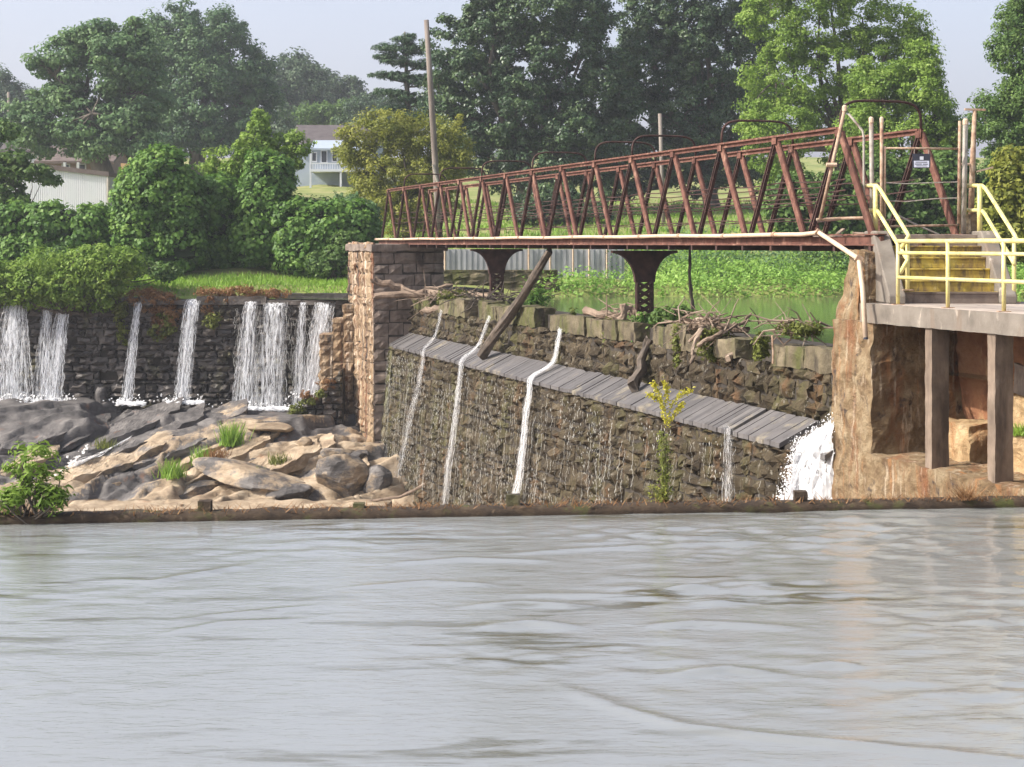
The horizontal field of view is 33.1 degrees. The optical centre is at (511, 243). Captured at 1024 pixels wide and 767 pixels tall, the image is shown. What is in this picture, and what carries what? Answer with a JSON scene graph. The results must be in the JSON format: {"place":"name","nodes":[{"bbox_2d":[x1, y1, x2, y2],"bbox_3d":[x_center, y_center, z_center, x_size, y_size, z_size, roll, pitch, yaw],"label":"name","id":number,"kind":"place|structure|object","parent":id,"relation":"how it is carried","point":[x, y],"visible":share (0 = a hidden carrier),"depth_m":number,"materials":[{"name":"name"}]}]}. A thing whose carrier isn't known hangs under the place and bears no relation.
{"place":"outdoors","nodes":[
{"label":"outdoors","id":0,"kind":"place"},
{"bbox_2d":[0,397,414,506],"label":"bedrock","id":1,"kind":"structure","parent":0,"point":[29,422],"depth_m":62.02,"materials":[{"name":"stone"}]},
{"bbox_2d":[19,399,288,411],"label":"foam","id":2,"kind":"object","parent":1,"relation":"on","point":[188,402],"visible":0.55,"depth_m":66.07,"materials":[{"name":"white liquid"}]},
{"bbox_2d":[151,456,187,480],"bbox_3d":[-11.586,7.634,58.764,1.059,0.725,1.254,0,0,23],"label":"grass tuft","id":3,"kind":"object","parent":1,"relation":"on","point":[173,471],"visible":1,"depth_m":58.64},
{"bbox_2d":[0,293,348,413],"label":"rubble dam","id":4,"kind":"structure","parent":1,"relation":"on","point":[95,354],"depth_m":67.28,"materials":[{"name":"stone"}]},
{"bbox_2d":[0,303,76,401],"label":"waterfall","id":5,"kind":"structure","parent":4,"relation":"on","point":[13,327],"depth_m":66.68,"materials":[{"name":"white liquid"}]},
{"bbox_2d":[18,313,73,401],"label":"waterfall","id":6,"kind":"structure","parent":4,"relation":"on","point":[57,368],"depth_m":66.66,"materials":[{"name":"white liquid"}]},
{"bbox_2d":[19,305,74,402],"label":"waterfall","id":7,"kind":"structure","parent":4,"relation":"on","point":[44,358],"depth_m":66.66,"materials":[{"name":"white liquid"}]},
{"bbox_2d":[0,242,150,318],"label":"crest bush","id":8,"kind":"object","parent":4,"relation":"on","point":[77,284],"visible":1,"depth_m":66.60,"materials":[{"name":"green plant"}]},
{"bbox_2d":[103,304,141,403],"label":"waterfall","id":9,"kind":"structure","parent":4,"relation":"on","point":[130,355],"depth_m":66.65,"materials":[{"name":"white liquid"}]},
{"bbox_2d":[123,285,186,338],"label":"crest weed","id":10,"kind":"object","parent":4,"relation":"on","point":[147,292],"visible":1,"depth_m":67.15,"materials":[{"name":"brown plant"}]},
{"bbox_2d":[111,293,221,345],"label":"crest weed","id":11,"kind":"object","parent":4,"relation":"on","point":[212,323],"visible":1,"depth_m":67.04,"materials":[{"name":"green plant"}]},
{"bbox_2d":[153,299,204,402],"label":"waterfall","id":12,"kind":"structure","parent":4,"relation":"on","point":[187,348],"depth_m":66.70,"materials":[{"name":"white liquid"}]},
{"bbox_2d":[193,284,292,317],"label":"crest weed","id":13,"kind":"object","parent":4,"relation":"on","point":[274,292],"visible":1,"depth_m":67.36,"materials":[{"name":"brown plant"}]},
{"bbox_2d":[209,301,279,407],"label":"waterfall","id":14,"kind":"structure","parent":4,"relation":"on","point":[245,373],"depth_m":66.69,"materials":[{"name":"white liquid"}]},
{"bbox_2d":[248,303,296,408],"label":"waterfall","id":15,"kind":"structure","parent":4,"relation":"on","point":[273,343],"depth_m":66.71,"materials":[{"name":"white liquid"}]},
{"bbox_2d":[233,306,331,405],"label":"water trickles","id":16,"kind":"object","parent":4,"relation":"on","point":[275,354],"visible":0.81,"depth_m":66.83,"materials":[{"name":"grey"}]},
{"bbox_2d":[268,302,306,407],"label":"waterfall","id":17,"kind":"structure","parent":4,"relation":"on","point":[300,373],"depth_m":66.68,"materials":[{"name":"white liquid"}]},
{"bbox_2d":[273,302,335,398],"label":"waterfall","id":18,"kind":"structure","parent":4,"relation":"on","point":[312,383],"depth_m":66.71,"materials":[{"name":"white liquid"}]},
{"bbox_2d":[0,395,369,498],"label":"bedrock ledges","id":19,"kind":"object","parent":1,"relation":"on","point":[135,451],"visible":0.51,"depth_m":61.44,"materials":[{"name":"stone"}]},
{"bbox_2d":[213,419,254,446],"bbox_3d":[-9.958,6.736,61.569,1.459,0.965,1.327,0,0,-30],"label":"grass tuft","id":20,"kind":"object","parent":19,"relation":"on","point":[231,438],"visible":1,"depth_m":61.31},
{"bbox_2d":[56,498,391,511],"bbox_3d":[-9.232,8.812,55.805,10.606,0.922,2.612,0,0,0],"label":"sand ledge","id":21,"kind":"object","parent":1,"relation":"on","point":[97,505],"visible":0.35,"depth_m":56.11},
{"bbox_2d":[192,457,308,498],"bbox_3d":[-8.857,7.979,58.626,4.181,1.374,2.201,0,0,13],"label":"boulder","id":22,"kind":"object","parent":1,"relation":"on","point":[239,474],"visible":0.91,"depth_m":58.07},
{"bbox_2d":[246,422,293,432],"bbox_3d":[-8.787,6.681,62.616,1.704,0.424,1.497,0,0,0],"label":"boulder","id":23,"kind":"object","parent":1,"relation":"on","point":[282,427],"visible":1,"depth_m":62.18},
{"bbox_2d":[265,483,311,499],"bbox_3d":[-7.576,8.377,58.024,1.696,0.653,1.368,0,0,0],"label":"boulder","id":24,"kind":"object","parent":1,"relation":"on","point":[298,491],"visible":0.64,"depth_m":57.53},
{"bbox_2d":[288,388,326,413],"bbox_3d":[-7.787,6.280,64.396,1.791,1.755,0.674,0,0,0],"label":"crest weed","id":25,"kind":"object","parent":1,"relation":"on","point":[320,393],"visible":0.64,"depth_m":64.36,"materials":[{"name":"green plant"}]},
{"bbox_2d":[298,368,344,424],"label":"rubble wall","id":26,"kind":"structure","parent":1,"relation":"on","point":[332,403],"depth_m":64.68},
{"bbox_2d":[315,453,369,497],"bbox_3d":[-5.670,7.916,58.551,1.928,1.651,1.779,0,0,0],"label":"boulder","id":27,"kind":"object","parent":1,"relation":"on","point":[344,475],"visible":0.89,"depth_m":57.90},
{"bbox_2d":[362,464,392,493],"bbox_3d":[-4.550,8.046,58.277,1.025,1.139,0.864,0,0,0],"label":"boulder","id":28,"kind":"object","parent":1,"relation":"on","point":[380,477],"visible":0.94,"depth_m":57.96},
{"bbox_2d":[345,241,488,442],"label":"bridge pier","id":29,"kind":"structure","parent":1,"relation":"on","point":[380,325],"depth_m":62.78,"materials":[{"name":"orange stone"}]},
{"bbox_2d":[379,99,958,318],"bbox_3d":[1.194,-0.252,49.397,1.870,4.705,41.039,0,0,-17],"label":"footbridge","id":30,"kind":"object","parent":29,"relation":"on","point":[644,265],"visible":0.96,"depth_m":41.08,"materials":[{"name":"metal"}]},
{"bbox_2d":[375,228,867,339],"bbox_3d":[0.552,0.645,48.068,0.783,1.851,41.170,0,0,-16],"label":"drain pipe","id":31,"kind":"object","parent":30,"relation":"attached to","point":[858,259],"visible":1,"depth_m":35.66,"materials":[{"name":"metal"}]},
{"bbox_2d":[816,105,863,220],"bbox_3d":[5.809,-1.429,30.563,0.828,2.057,0.202,0,0,13],"label":"leaning pipe","id":32,"kind":"object","parent":30,"relation":"on","point":[832,164],"visible":1,"depth_m":30.57,"materials":[{"name":"metal"}]},
{"bbox_2d":[0,507,1023,766],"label":"river water","id":33,"kind":"structure","parent":0,"point":[888,637],"depth_m":15.52,"materials":[{"name":"liquid"}]},
{"bbox_2d":[0,295,1023,380],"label":"pool water","id":34,"kind":"structure","parent":0,"point":[822,309],"depth_m":60.52,"materials":[{"name":"green liquid"}]},
{"bbox_2d":[0,0,1023,157],"label":"sky","id":35,"kind":"structure","parent":0,"point":[340,35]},
{"bbox_2d":[122,157,1023,299],"bbox_3d":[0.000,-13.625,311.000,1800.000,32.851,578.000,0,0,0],"label":"ground","id":36,"kind":"structure","parent":0,"point":[810,163],"depth_m":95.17,"materials":[{"name":"plant"}]},
{"bbox_2d":[0,63,42,147],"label":"tree","id":37,"kind":"object","parent":36,"relation":"on","point":[14,89],"visible":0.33,"depth_m":208.35,"materials":[{"name":"green plant"}]},
{"bbox_2d":[0,117,64,204],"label":"edge shrub","id":38,"kind":"object","parent":36,"relation":"on","point":[18,168],"visible":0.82,"depth_m":83.56,"materials":[{"name":"green plant"}]},
{"bbox_2d":[0,197,115,273],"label":"vine hedge","id":39,"kind":"object","parent":36,"relation":"on","point":[25,228],"visible":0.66,"depth_m":76.31,"materials":[{"name":"green plant"}]},
{"bbox_2d":[5,163,116,210],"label":"metal shed","id":40,"kind":"structure","parent":36,"relation":"on","point":[79,186],"depth_m":97.94,"materials":[{"name":"white"}]},
{"bbox_2d":[34,146,133,173],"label":"house","id":41,"kind":"structure","parent":36,"relation":"on","point":[64,161],"depth_m":132.03,"materials":[{"name":"white brick"}]},
{"bbox_2d":[0,16,182,172],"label":"hardwood tree","id":42,"kind":"object","parent":36,"relation":"on","point":[128,67],"visible":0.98,"depth_m":124.66,"materials":[{"name":"green plant"}]},
{"bbox_2d":[39,243,183,286],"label":"bank bush","id":43,"kind":"object","parent":36,"relation":"on","point":[170,271],"visible":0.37,"depth_m":72.27,"materials":[{"name":"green plant"}]},
{"bbox_2d":[105,141,215,273],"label":"vine mound","id":44,"kind":"object","parent":36,"relation":"on","point":[160,201],"visible":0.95,"depth_m":75.97,"materials":[{"name":"green plant"}]},
{"bbox_2d":[11,269,347,295],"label":"bank grass","id":45,"kind":"structure","parent":36,"relation":"on","point":[205,280],"depth_m":74.04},
{"bbox_2d":[130,0,291,175],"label":"hardwood tree","id":46,"kind":"object","parent":36,"relation":"on","point":[197,56],"visible":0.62,"depth_m":157.64,"materials":[{"name":"green plant"}]},
{"bbox_2d":[194,171,261,270],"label":"vine thicket","id":47,"kind":"object","parent":36,"relation":"on","point":[220,186],"visible":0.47,"depth_m":77.83,"materials":[{"name":"green plant"}]},
{"bbox_2d":[194,108,317,184],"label":"sapling tree","id":48,"kind":"object","parent":36,"relation":"on","point":[259,119],"visible":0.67,"depth_m":80.63,"materials":[{"name":"green plant"}]},
{"bbox_2d":[220,148,300,269],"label":"vine column","id":49,"kind":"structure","parent":36,"relation":"on","point":[267,178],"depth_m":77.11,"materials":[{"name":"green plant"}]},
{"bbox_2d":[264,45,335,133],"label":"tree","id":50,"kind":"object","parent":36,"relation":"on","point":[299,77],"visible":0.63,"depth_m":227.91,"materials":[{"name":"green plant"}]},
{"bbox_2d":[261,192,382,277],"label":"vine hedge","id":51,"kind":"object","parent":36,"relation":"on","point":[305,226],"visible":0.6,"depth_m":76.47,"materials":[{"name":"green plant"}]},
{"bbox_2d":[291,96,366,124],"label":"tree","id":52,"kind":"object","parent":36,"relation":"on","point":[316,113],"visible":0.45,"depth_m":197.86,"materials":[{"name":"green plant"}]},
{"bbox_2d":[303,229,364,279],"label":"bank bush","id":53,"kind":"object","parent":36,"relation":"on","point":[330,262],"visible":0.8,"depth_m":75.13,"materials":[{"name":"green plant"}]},
{"bbox_2d":[294,125,385,187],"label":"house","id":54,"kind":"structure","parent":36,"relation":"on","point":[322,167],"depth_m":150.00,"materials":[{"name":"white"}]},
{"bbox_2d":[319,66,369,104],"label":"tree","id":55,"kind":"object","parent":36,"relation":"on","point":[351,84],"visible":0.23,"depth_m":238.73,"materials":[{"name":"green plant"}]},
{"bbox_2d":[268,90,424,158],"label":"tree","id":56,"kind":"object","parent":36,"relation":"on","point":[352,105],"visible":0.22,"depth_m":188.23,"materials":[{"name":"green plant"}]},
{"bbox_2d":[367,32,432,173],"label":"pine tree","id":57,"kind":"object","parent":36,"relation":"on","point":[392,55],"visible":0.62,"depth_m":121.56,"materials":[{"name":"green plant"}]},
{"bbox_2d":[330,105,475,237],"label":"shrubby tree","id":58,"kind":"object","parent":36,"relation":"on","point":[372,179],"visible":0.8,"depth_m":89.20,"materials":[{"name":"yellow plant"}]},
{"bbox_2d":[424,20,442,237],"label":"utility pole","id":59,"kind":"object","parent":36,"relation":"on","point":[434,151],"visible":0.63,"depth_m":85.88,"materials":[{"name":"grey wood"}]},
{"bbox_2d":[443,270,557,291],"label":"stone wall","id":60,"kind":"structure","parent":36,"relation":"on","point":[466,277],"depth_m":71.59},
{"bbox_2d":[411,0,646,211],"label":"magnolia tree","id":61,"kind":"object","parent":36,"relation":"on","point":[491,68],"visible":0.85,"depth_m":110.50,"materials":[{"name":"green plant"}]},
{"bbox_2d":[443,248,623,278],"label":"metal fence","id":62,"kind":"object","parent":36,"relation":"on","point":[524,259],"visible":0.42,"depth_m":74.50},
{"bbox_2d":[505,180,615,224],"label":"lawn tree","id":63,"kind":"object","parent":36,"relation":"on","point":[546,192],"visible":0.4,"depth_m":103.34,"materials":[{"name":"green plant"}]},
{"bbox_2d":[381,296,834,506],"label":"stone dam","id":64,"kind":"structure","parent":36,"relation":"on","point":[763,410],"depth_m":42.57,"materials":[{"name":"stone"}]},
{"bbox_2d":[370,276,428,296],"bbox_3d":[-3.989,1.554,61.875,2.246,0.764,0.490,0,0,13],"label":"log","id":65,"kind":"object","parent":64,"relation":"on","point":[391,284],"visible":0.83,"depth_m":61.92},
{"bbox_2d":[373,289,426,298],"bbox_3d":[-3.964,1.789,61.490,2.022,0.395,0.373,0,0,10],"label":"log","id":66,"kind":"object","parent":64,"relation":"on","point":[396,294],"visible":0.9,"depth_m":61.37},
{"bbox_2d":[397,275,488,320],"bbox_3d":[-2.276,1.811,59.935,2.450,1.737,3.322,0,0,-39],"label":"brush pile","id":67,"kind":"object","parent":64,"relation":"on","point":[431,295],"visible":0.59,"depth_m":59.94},
{"bbox_2d":[443,316,490,503],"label":"waterfall","id":68,"kind":"structure","parent":64,"relation":"on","point":[456,399],"depth_m":52.46,"materials":[{"name":"white liquid"}]},
{"bbox_2d":[437,277,560,312],"bbox_3d":[-0.436,1.816,54.320,3.965,1.558,2.258,0,0,0],"label":"brush pile","id":69,"kind":"object","parent":64,"relation":"on","point":[494,297],"visible":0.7,"depth_m":54.38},
{"bbox_2d":[477,249,551,359],"bbox_3d":[0.105,1.782,49.776,0.359,3.413,4.719,0,0,-26],"label":"log","id":70,"kind":"object","parent":64,"relation":"on","point":[503,323],"visible":1,"depth_m":49.77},
{"bbox_2d":[512,329,561,492],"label":"waterfall","id":71,"kind":"structure","parent":64,"relation":"on","point":[526,411],"depth_m":45.69,"materials":[{"name":"white liquid"}]},
{"bbox_2d":[520,286,554,306],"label":"crest weed","id":72,"kind":"object","parent":64,"relation":"on","point":[540,297],"visible":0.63,"depth_m":52.44,"materials":[{"name":"green plant"}]},
{"bbox_2d":[380,354,781,504],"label":"water trickles","id":73,"kind":"object","parent":64,"relation":"on","point":[466,453],"visible":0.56,"depth_m":48.95,"materials":[{"name":"grey"}]},
{"bbox_2d":[627,335,652,391],"bbox_3d":[2.958,2.788,39.935,0.722,1.318,0.296,0,0,-31],"label":"log","id":74,"kind":"object","parent":64,"relation":"on","point":[635,377],"visible":1,"depth_m":39.88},
{"bbox_2d":[648,304,694,330],"bbox_3d":[3.679,1.698,39.800,0.952,0.620,0.862,0,0,-31],"label":"crest shrub","id":75,"kind":"object","parent":64,"relation":"on","point":[658,314],"visible":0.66,"depth_m":39.62,"materials":[{"name":"green plant"}]},
{"bbox_2d":[670,321,686,368],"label":"crest weed","id":76,"kind":"object","parent":64,"relation":"on","point":[676,339],"visible":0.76,"depth_m":38.32,"materials":[{"name":"green plant"}]},
{"bbox_2d":[695,326,734,362],"bbox_3d":[4.309,2.130,36.542,0.958,0.776,0.645,0,0,0],"label":"crest weed","id":77,"kind":"object","parent":64,"relation":"on","point":[710,349],"visible":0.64,"depth_m":36.42,"materials":[{"name":"green plant"}]},
{"bbox_2d":[653,294,786,349],"bbox_3d":[4.415,1.676,36.545,2.781,1.157,1.658,0,0,0],"label":"brush pile","id":78,"kind":"object","parent":64,"relation":"on","point":[714,320],"visible":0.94,"depth_m":36.56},
{"bbox_2d":[696,298,751,347],"bbox_3d":[4.496,1.672,36.344,1.306,1.031,0.233,0,0,-16],"label":"log","id":79,"kind":"object","parent":78,"relation":"on","point":[709,338],"visible":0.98,"depth_m":36.27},
{"bbox_2d":[750,331,771,361],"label":"crest weed","id":80,"kind":"object","parent":64,"relation":"on","point":[761,346],"visible":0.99,"depth_m":33.93,"materials":[{"name":"green plant"}]},
{"bbox_2d":[749,302,832,345],"bbox_3d":[5.622,1.710,33.388,2.081,1.149,0.916,0,0,0],"label":"brush pile","id":81,"kind":"object","parent":64,"relation":"on","point":[786,320],"visible":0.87,"depth_m":33.34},
{"bbox_2d":[775,320,824,340],"bbox_3d":[5.539,1.670,33.177,0.964,0.430,0.636,0,0,0],"label":"crest weed","id":82,"kind":"object","parent":64,"relation":"on","point":[797,328],"visible":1,"depth_m":33.12,"materials":[{"name":"green plant"}]},
{"bbox_2d":[776,412,834,499],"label":"waterfall","id":83,"kind":"structure","parent":64,"relation":"on","point":[811,476],"depth_m":30.11,"materials":[{"name":"white liquid"}]},
{"bbox_2d":[591,0,792,208],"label":"magnolia tree","id":84,"kind":"object","parent":36,"relation":"on","point":[676,47],"visible":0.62,"depth_m":116.15,"materials":[{"name":"green plant"}]},
{"bbox_2d":[519,250,1023,296],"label":"marsh plants","id":85,"kind":"object","parent":36,"relation":"on","point":[824,275],"visible":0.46,"depth_m":71.96,"materials":[{"name":"green plant"}]},
{"bbox_2d":[605,221,1022,280],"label":"tall weeds","id":86,"kind":"object","parent":36,"relation":"on","point":[743,253],"visible":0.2,"depth_m":75.24,"materials":[{"name":"green plant"}]},
{"bbox_2d":[731,0,942,192],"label":"bright tree","id":87,"kind":"object","parent":36,"relation":"on","point":[806,114],"visible":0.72,"depth_m":92.26,"materials":[{"name":"green plant"}]},
{"bbox_2d":[758,145,989,251],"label":"dark shrub","id":88,"kind":"object","parent":36,"relation":"on","point":[925,212],"visible":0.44,"depth_m":75.19,"materials":[{"name":"green plant"}]},
{"bbox_2d":[825,36,985,184],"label":"bright tree","id":89,"kind":"object","parent":36,"relation":"on","point":[924,75],"visible":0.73,"depth_m":83.40,"materials":[{"name":"green plant"}]},
{"bbox_2d":[831,249,1023,498],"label":"stone abutment","id":90,"kind":"object","parent":36,"relation":"on","point":[878,407],"visible":0.31,"depth_m":28.74,"materials":[{"name":"orange stone"}]},
{"bbox_2d":[860,302,1023,482],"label":"concrete platform","id":91,"kind":"structure","parent":90,"relation":"on","point":[937,322],"depth_m":26.25,"materials":[{"name":"concrete"}]},
{"bbox_2d":[864,231,1016,303],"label":"concrete stairs","id":92,"kind":"structure","parent":91,"relation":"on","point":[961,266],"depth_m":29.14,"materials":[{"name":"yellow paint"}]},
{"bbox_2d":[869,117,873,220],"bbox_3d":[6.329,-1.165,30.350,0.104,2.135,0.089,0,0,0],"label":"gate post","id":93,"kind":"object","parent":92,"relation":"on","point":[871,148],"visible":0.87,"depth_m":30.32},
{"bbox_2d":[880,117,883,230],"bbox_3d":[6.483,-1.161,30.250,0.070,2.128,0.071,0,0,0],"label":"gate post","id":94,"kind":"object","parent":92,"relation":"on","point":[881,164],"visible":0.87,"depth_m":30.22,"materials":[{"name":"metal"}]},
{"bbox_2d":[883,121,961,228],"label":"gate","id":95,"kind":"structure","parent":94,"relation":"attached to","point":[958,182],"depth_m":30.23,"materials":[{"name":"metal"}]},
{"bbox_2d":[912,149,929,167],"bbox_3d":[7.165,-1.502,30.218,0.313,0.351,0.073,0,0,0],"label":"sign","id":96,"kind":"object","parent":95,"relation":"hanging from","point":[920,160],"visible":1,"depth_m":30.19,"materials":[{"name":"white paint"}]},
{"bbox_2d":[865,184,913,290],"bbox_3d":[6.436,-0.142,29.443,0.277,1.833,2.049,0,0,-4],"label":"stair rail","id":97,"kind":"object","parent":92,"relation":"on","point":[905,266],"visible":0.85,"depth_m":29.29,"materials":[{"name":"yellow paint"}]},
{"bbox_2d":[961,119,967,233],"bbox_3d":[7.965,-1.164,30.350,0.126,2.070,0.098,0,0,0],"label":"gate post","id":98,"kind":"object","parent":92,"relation":"on","point":[964,177],"visible":0.87,"depth_m":30.31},
{"bbox_2d":[959,213,982,233],"bbox_3d":[8.153,-0.248,30.642,0.372,0.602,0.456,0,0,0],"label":"stone footing","id":99,"kind":"object","parent":92,"relation":"on","point":[971,222],"visible":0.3,"depth_m":30.43,"materials":[{"name":"grey stone"}]},
{"bbox_2d":[961,108,993,213],"bbox_3d":[8.198,-1.437,30.519,0.598,1.918,0.170,0,0,0],"label":"tall post","id":100,"kind":"object","parent":99,"relation":"on","point":[971,198],"visible":1,"depth_m":30.51,"materials":[{"name":"metal"}]},
{"bbox_2d":[967,184,1020,302],"bbox_3d":[8.225,-0.040,29.430,0.228,2.037,2.097,0,0,-7],"label":"stair rail","id":101,"kind":"object","parent":92,"relation":"on","point":[979,210],"visible":0.89,"depth_m":29.59,"materials":[{"name":"yellow paint"}]},
{"bbox_2d":[892,238,1023,311],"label":"platform rail","id":102,"kind":"object","parent":91,"relation":"on","point":[1004,281],"visible":0.96,"depth_m":26.50,"materials":[{"name":"yellow paint"}]},
{"bbox_2d":[962,0,1023,180],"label":"edge tree","id":103,"kind":"object","parent":36,"relation":"on","point":[998,123],"visible":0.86,"depth_m":79.31,"materials":[{"name":"green plant"}]},
{"bbox_2d":[974,144,1023,264],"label":"edge shrub","id":104,"kind":"object","parent":36,"relation":"on","point":[1005,186],"visible":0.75,"depth_m":57.61,"materials":[{"name":"yellow plant"}]},
{"label":"river bed","id":105,"kind":"structure","parent":0,"visible":0},
{"bbox_2d":[318,270,354,413],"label":"stepped buttress","id":106,"kind":"structure","parent":105,"relation":"on","point":[336,350],"depth_m":65.62,"materials":[{"name":"orange stone"}]},
{"bbox_2d":[0,496,1023,524],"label":"canal wall","id":107,"kind":"structure","parent":105,"relation":"on","point":[652,507],"depth_m":22.70,"materials":[{"name":"concrete"}]},
{"bbox_2d":[0,440,75,523],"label":"wall plant","id":108,"kind":"object","parent":107,"relation":"on","point":[54,497],"depth_m":22.04,"materials":[{"name":"green plant"}]},
{"bbox_2d":[0,490,1023,517],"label":"wall weeds","id":109,"kind":"object","parent":107,"relation":"on","point":[637,503],"depth_m":22.89,"materials":[{"name":"brown plant"}]},
{"bbox_2d":[645,377,694,501],"bbox_3d":[2.116,2.696,23.179,0.675,1.822,0.278,0,0,-14],"label":"plume plant","id":110,"kind":"object","parent":107,"relation":"on","point":[659,398],"visible":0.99,"depth_m":23.14,"materials":[{"name":"green plant"}]},
{"bbox_2d":[945,481,989,500],"bbox_3d":[6.157,3.333,23.279,0.650,0.258,0.588,0,0,0],"label":"root tuft","id":111,"kind":"object","parent":107,"relation":"on","point":[965,495],"visible":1,"depth_m":23.26,"materials":[{"name":"brown plant"}]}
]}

